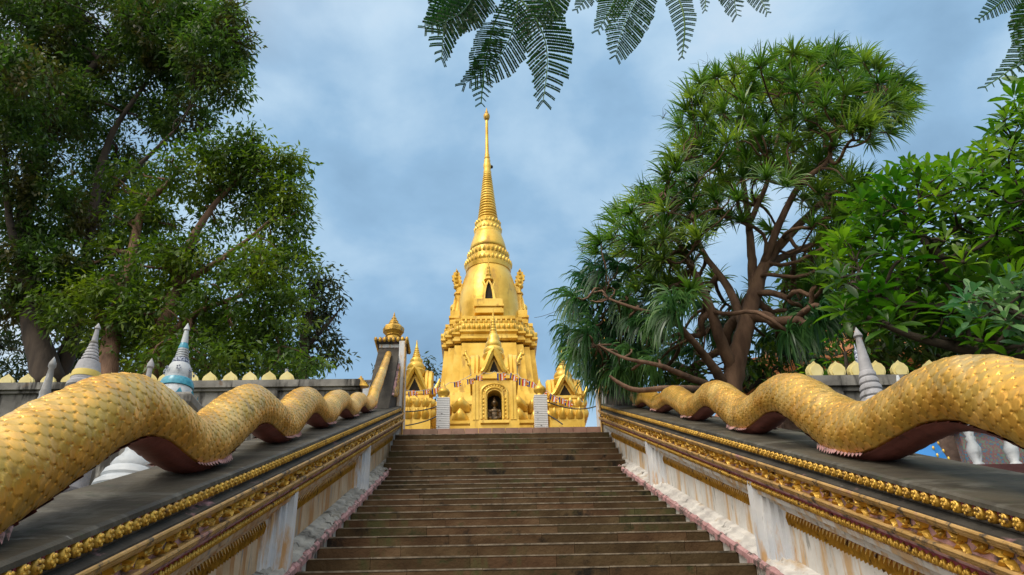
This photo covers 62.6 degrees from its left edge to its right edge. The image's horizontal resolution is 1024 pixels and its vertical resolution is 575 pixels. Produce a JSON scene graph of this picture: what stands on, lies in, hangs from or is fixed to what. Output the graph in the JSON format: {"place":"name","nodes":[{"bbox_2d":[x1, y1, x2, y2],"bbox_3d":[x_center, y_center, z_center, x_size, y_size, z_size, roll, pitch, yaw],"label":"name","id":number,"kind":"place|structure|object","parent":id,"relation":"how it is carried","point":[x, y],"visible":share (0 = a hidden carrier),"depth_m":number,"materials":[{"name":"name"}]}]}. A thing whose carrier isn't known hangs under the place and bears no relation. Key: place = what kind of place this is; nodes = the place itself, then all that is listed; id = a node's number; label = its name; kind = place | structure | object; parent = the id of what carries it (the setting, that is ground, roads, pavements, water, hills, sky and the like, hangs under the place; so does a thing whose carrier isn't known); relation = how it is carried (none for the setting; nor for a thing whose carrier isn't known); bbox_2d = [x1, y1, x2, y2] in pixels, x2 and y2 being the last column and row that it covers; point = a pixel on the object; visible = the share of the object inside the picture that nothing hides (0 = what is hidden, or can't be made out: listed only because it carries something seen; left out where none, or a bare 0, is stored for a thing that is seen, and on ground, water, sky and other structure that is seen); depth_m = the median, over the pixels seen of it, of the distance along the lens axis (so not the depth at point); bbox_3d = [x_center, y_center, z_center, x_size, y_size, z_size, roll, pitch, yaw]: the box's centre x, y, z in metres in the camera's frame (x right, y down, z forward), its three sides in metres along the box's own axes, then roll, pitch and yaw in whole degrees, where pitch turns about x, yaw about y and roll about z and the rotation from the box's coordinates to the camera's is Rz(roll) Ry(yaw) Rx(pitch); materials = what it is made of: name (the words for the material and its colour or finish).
{"place":"outdoors","nodes":[
{"label":"outdoors","id":0,"kind":"place"},
{"bbox_2d":[0,216,292,381],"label":"broadleaf tree","id":1,"kind":"object","parent":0,"point":[7,341],"visible":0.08,"depth_m":26.73,"materials":[{"name":"green plant"}]},
{"bbox_2d":[250,260,360,379],"bbox_3d":[-5.889,1.083,24.306,3.268,4.038,2.229,0,-29,-2],"label":"broadleaf tree","id":2,"kind":"object","parent":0,"point":[312,317],"visible":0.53,"depth_m":24.26,"materials":[{"name":"green plant"}]},
{"bbox_2d":[422,351,442,400],"bbox_3d":[-2.994,3.610,32.158,2.088,2.425,1.318,8,-30,-17],"label":"broadleaf tree","id":3,"kind":"object","parent":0,"point":[436,374],"visible":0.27,"depth_m":32.38,"materials":[{"name":"green plant"}]},
{"bbox_2d":[406,375,469,396],"bbox_3d":[-1.701,2.254,19.606,1.678,0.798,0.157,13,-32,-25],"label":"flag bunting","id":4,"kind":"object","parent":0,"point":[434,390],"visible":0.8,"depth_m":19.41,"materials":[{"name":"multicoloured fabric"}]},
{"bbox_2d":[436,382,449,428],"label":"plaque pillar","id":5,"kind":"structure","parent":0,"point":[443,411],"depth_m":15.99,"materials":[{"name":"white stone"}]},
{"bbox_2d":[405,416,435,425],"bbox_3d":[-1.907,2.822,17.884,0.717,0.321,0.039,8,-30,-16],"label":"rope","id":6,"kind":"object","parent":5,"relation":"attached to","point":[420,422],"visible":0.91,"depth_m":17.84,"materials":[{"name":"brown fabric"}]},
{"bbox_2d":[405,406,436,411],"bbox_3d":[-1.873,2.612,18.545,1.001,0.327,0.070,2,-29,-7],"label":"rope","id":7,"kind":"object","parent":5,"relation":"attached to","point":[421,410],"visible":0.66,"depth_m":18.48,"materials":[{"name":"brown fabric"}]},
{"bbox_2d":[466,371,517,384],"bbox_3d":[-0.480,2.138,20.017,1.238,0.342,0.116,-2,-29,2],"label":"flag bunting","id":8,"kind":"object","parent":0,"point":[500,376],"visible":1,"depth_m":20.01,"materials":[{"name":"multicoloured fabric"}]},
{"bbox_2d":[418,0,573,109],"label":"flame tree branch","id":9,"kind":"object","parent":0,"point":[449,12],"visible":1,"depth_m":3.31,"materials":[{"name":"green plant"}]},
{"bbox_2d":[0,0,1023,426],"label":"sky","id":10,"kind":"structure","parent":0,"point":[400,146],"materials":[{"name":"blue"}]},
{"bbox_2d":[533,378,547,426],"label":"plaque pillar","id":11,"kind":"structure","parent":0,"point":[540,409],"depth_m":16.08,"materials":[{"name":"white stone"}]},
{"bbox_2d":[547,401,595,409],"bbox_3d":[1.478,2.512,17.966,0.486,0.710,1.886,16,-33,-28],"label":"rope","id":12,"kind":"object","parent":11,"relation":"attached to","point":[571,408],"visible":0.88,"depth_m":18.62,"materials":[{"name":"brown fabric"}]},
{"bbox_2d":[518,375,572,407],"bbox_3d":[0.716,2.340,19.431,1.312,1.066,0.253,-11,-30,17],"label":"flag bunting","id":13,"kind":"object","parent":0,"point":[525,382],"visible":0.84,"depth_m":19.21,"materials":[{"name":"multicoloured fabric"}]},
{"bbox_2d":[572,0,771,64],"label":"flame tree branch","id":14,"kind":"object","parent":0,"point":[613,14],"visible":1,"depth_m":3.51,"materials":[{"name":"green plant"}]},
{"bbox_2d":[975,0,1023,91],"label":"flame tree branch","id":15,"kind":"object","parent":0,"point":[1018,21],"visible":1,"depth_m":3.46,"materials":[{"name":"green plant"}]},
{"bbox_3d":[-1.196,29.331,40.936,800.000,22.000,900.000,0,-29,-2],"label":"hillside ground","id":16,"kind":"structure","parent":0,"visible":0},
{"bbox_2d":[37,357,56,398],"bbox_3d":[-3.816,1.942,6.346,1.339,3.093,1.339,0,-29,-2],"label":"memorial stupa","id":17,"kind":"object","parent":16,"relation":"on","point":[47,384],"visible":0.19,"depth_m":6.96,"materials":[{"name":"white paint"}]},
{"bbox_2d":[60,323,100,493],"bbox_3d":[-4.541,1.955,8.482,1.080,3.552,1.080,0,-29,-2],"label":"memorial stupa","id":18,"kind":"object","parent":16,"relation":"on","point":[88,364],"visible":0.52,"depth_m":8.96,"materials":[{"name":"white paint"}]},
{"bbox_2d":[91,359,153,484],"bbox_3d":[-3.187,1.986,6.797,1.188,3.082,1.188,0,-29,-2],"label":"memorial stupa","id":19,"kind":"object","parent":16,"relation":"on","point":[127,461],"visible":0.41,"depth_m":6.92,"materials":[{"name":"white paint"}]},
{"bbox_2d":[0,0,267,381],"label":"broadleaf tree","id":20,"kind":"object","parent":16,"relation":"on","point":[59,60],"visible":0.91,"depth_m":23.64,"materials":[{"name":"green plant"}]},
{"bbox_2d":[1,112,336,379],"label":"broadleaf tree","id":21,"kind":"object","parent":16,"relation":"on","point":[127,305],"visible":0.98,"depth_m":20.21,"materials":[{"name":"green plant"}]},
{"bbox_2d":[149,324,203,467],"bbox_3d":[-3.859,2.008,9.272,0.583,3.595,0.583,0,-29,-2],"label":"memorial stupa","id":22,"kind":"object","parent":16,"relation":"on","point":[177,379],"visible":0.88,"depth_m":9.69,"materials":[{"name":"white paint"}]},
{"bbox_2d":[0,371,362,484],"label":"retaining wall","id":23,"kind":"structure","parent":16,"relation":"on","point":[209,387],"depth_m":14.67,"materials":[{"name":"concrete"}]},
{"bbox_2d":[358,376,368,388],"bbox_3d":[-2.671,1.660,14.856,0.321,0.204,0.161,0,-29,-2],"label":"gold crest","id":24,"kind":"object","parent":23,"relation":"on","point":[363,384],"visible":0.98,"depth_m":14.81,"materials":[{"name":"gold metal"}]},
{"bbox_2d":[0,406,404,574],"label":"balustrade wall","id":25,"kind":"structure","parent":16,"relation":"on","point":[256,506],"depth_m":4.87,"materials":[{"name":"grey paint"}]},
{"bbox_2d":[0,351,391,543],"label":"serpent statue","id":26,"kind":"object","parent":25,"relation":"on","point":[54,444],"visible":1,"depth_m":3.86,"materials":[{"name":"gold metal"}]},
{"bbox_2d":[370,312,410,434],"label":"end pier","id":27,"kind":"structure","parent":25,"relation":"on","point":[393,389],"depth_m":15.30,"materials":[{"name":"grey paint"}]},
{"bbox_2d":[363,380,370,395],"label":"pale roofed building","id":28,"kind":"structure","parent":16,"relation":"on","point":[365,391],"depth_m":18.09,"materials":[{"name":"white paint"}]},
{"bbox_2d":[295,427,756,574],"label":"staircase","id":29,"kind":"structure","parent":16,"relation":"on","point":[529,501],"depth_m":8.70,"materials":[{"name":"brown stone"}]},
{"bbox_2d":[542,31,931,410],"label":"dragon tree","id":30,"kind":"object","parent":16,"relation":"on","point":[627,325],"visible":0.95,"depth_m":14.38,"materials":[{"name":"green plant"}]},
{"bbox_2d":[639,313,843,394],"bbox_3d":[4.040,1.155,14.739,4.014,2.213,1.914,7,-30,-15],"label":"leafy shrub","id":31,"kind":"object","parent":16,"relation":"on","point":[765,373],"visible":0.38,"depth_m":14.44,"materials":[{"name":"green plant"}]},
{"bbox_2d":[598,404,1023,574],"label":"balustrade wall","id":32,"kind":"structure","parent":16,"relation":"on","point":[780,501],"depth_m":5.45,"materials":[{"name":"white paint"}]},
{"bbox_2d":[590,320,633,431],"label":"end pier","id":33,"kind":"structure","parent":32,"relation":"on","point":[598,414],"depth_m":14.91,"materials":[{"name":"white paint"}]},
{"bbox_2d":[630,354,1023,460],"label":"serpent statue","id":34,"kind":"object","parent":32,"relation":"on","point":[914,411],"visible":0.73,"depth_m":4.84,"materials":[{"name":"gold metal"}]},
{"bbox_2d":[715,325,925,428],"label":"temple hall","id":35,"kind":"structure","parent":16,"relation":"on","point":[787,424],"depth_m":19.17,"materials":[{"name":"orange tile"}]},
{"bbox_2d":[795,326,913,374],"bbox_3d":[4.436,0.961,10.971,1.444,0.833,0.888,-11,-30,16],"label":"leafy shrub","id":36,"kind":"object","parent":16,"relation":"on","point":[846,358],"visible":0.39,"depth_m":11.03,"materials":[{"name":"green plant"}]},
{"bbox_2d":[854,344,857,362],"bbox_3d":[4.382,2.141,9.907,0.864,3.255,0.864,0,-29,-2],"label":"memorial stupa","id":37,"kind":"object","parent":16,"relation":"on","point":[855,354],"visible":0.16,"depth_m":10.60,"materials":[{"name":"white tile"}]},
{"bbox_2d":[853,328,882,400],"bbox_3d":[3.440,1.865,7.521,1.080,3.348,1.080,0,-29,-2],"label":"memorial stupa","id":38,"kind":"object","parent":16,"relation":"on","point":[870,384],"visible":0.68,"depth_m":8.02,"materials":[{"name":"white stone"}]},
{"bbox_2d":[805,360,931,400],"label":"retaining wall","id":39,"kind":"structure","parent":16,"relation":"on","point":[837,379],"depth_m":10.05,"materials":[{"name":"concrete"}]},
{"bbox_2d":[806,76,1023,359],"label":"frangipani tree","id":40,"kind":"object","parent":16,"relation":"on","point":[887,303],"visible":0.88,"depth_m":11.74,"materials":[{"name":"green plant"}]},
{"bbox_2d":[896,375,949,458],"bbox_3d":[3.330,1.825,6.628,0.591,2.440,0.591,-6,-29,8],"label":"blue memorial stupa","id":41,"kind":"object","parent":16,"relation":"on","point":[934,450],"visible":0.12,"depth_m":6.72,"materials":[{"name":"paint"}]},
{"bbox_2d":[938,436,960,461],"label":"stone wall","id":42,"kind":"structure","parent":16,"relation":"on","point":[948,445],"depth_m":8.59,"materials":[{"name":"stone"}]},
{"bbox_2d":[938,261,1023,344],"label":"young frangipani tree","id":43,"kind":"object","parent":16,"relation":"on","point":[1008,311],"visible":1,"depth_m":8.63,"materials":[{"name":"green plant"}]},
{"bbox_2d":[950,432,1023,463],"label":"mosaic shrine","id":44,"kind":"object","parent":16,"relation":"on","point":[992,449],"depth_m":8.18,"materials":[{"name":"tile"}]},
{"bbox_2d":[963,431,1023,472],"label":"baluster wall","id":45,"kind":"structure","parent":16,"relation":"on","point":[974,451],"depth_m":7.40,"materials":[{"name":"white paint"}]},
{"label":"terrace paving","id":46,"kind":"structure","parent":0,"visible":0},
{"bbox_2d":[405,341,440,428],"bbox_3d":[-2.569,3.725,22.052,1.357,5.172,1.186,0,-29,-2],"label":"golden shrine","id":47,"kind":"object","parent":46,"relation":"on","point":[418,377],"visible":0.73,"depth_m":22.12,"materials":[{"name":"gold metal"}]},
{"bbox_2d":[434,108,538,428],"bbox_3d":[-0.752,0.405,27.112,4.300,15.960,4.300,0,-29,-2],"label":"golden stupa","id":48,"kind":"object","parent":46,"relation":"on","point":[486,288],"visible":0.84,"depth_m":25.62,"materials":[{"name":"gold metal"}]},
{"bbox_2d":[463,311,524,432],"bbox_3d":[-0.434,2.852,20.599,1.556,5.214,1.222,0,-29,-2],"label":"golden shrine","id":49,"kind":"object","parent":46,"relation":"on","point":[486,390],"visible":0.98,"depth_m":20.39,"materials":[{"name":"gold metal"}]},
{"bbox_2d":[487,397,501,419],"bbox_3d":[-0.420,2.937,20.232,0.365,0.651,0.197,0,-29,-2],"label":"buddha statue","id":50,"kind":"object","parent":49,"relation":"in","point":[494,413],"visible":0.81,"depth_m":20.15,"materials":[{"name":"brown metal"}]},
{"bbox_2d":[545,350,588,427],"bbox_3d":[1.423,3.827,22.118,1.357,4.872,1.190,0,-29,-2],"label":"golden shrine","id":51,"kind":"object","parent":46,"relation":"on","point":[558,385],"visible":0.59,"depth_m":22.05,"materials":[{"name":"gold metal"}]},
{"bbox_2d":[767,195,1022,373],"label":"broadleaf tree","id":52,"kind":"object","parent":46,"relation":"on","point":[921,355],"visible":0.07,"depth_m":16.80,"materials":[{"name":"green plant"}]}
]}

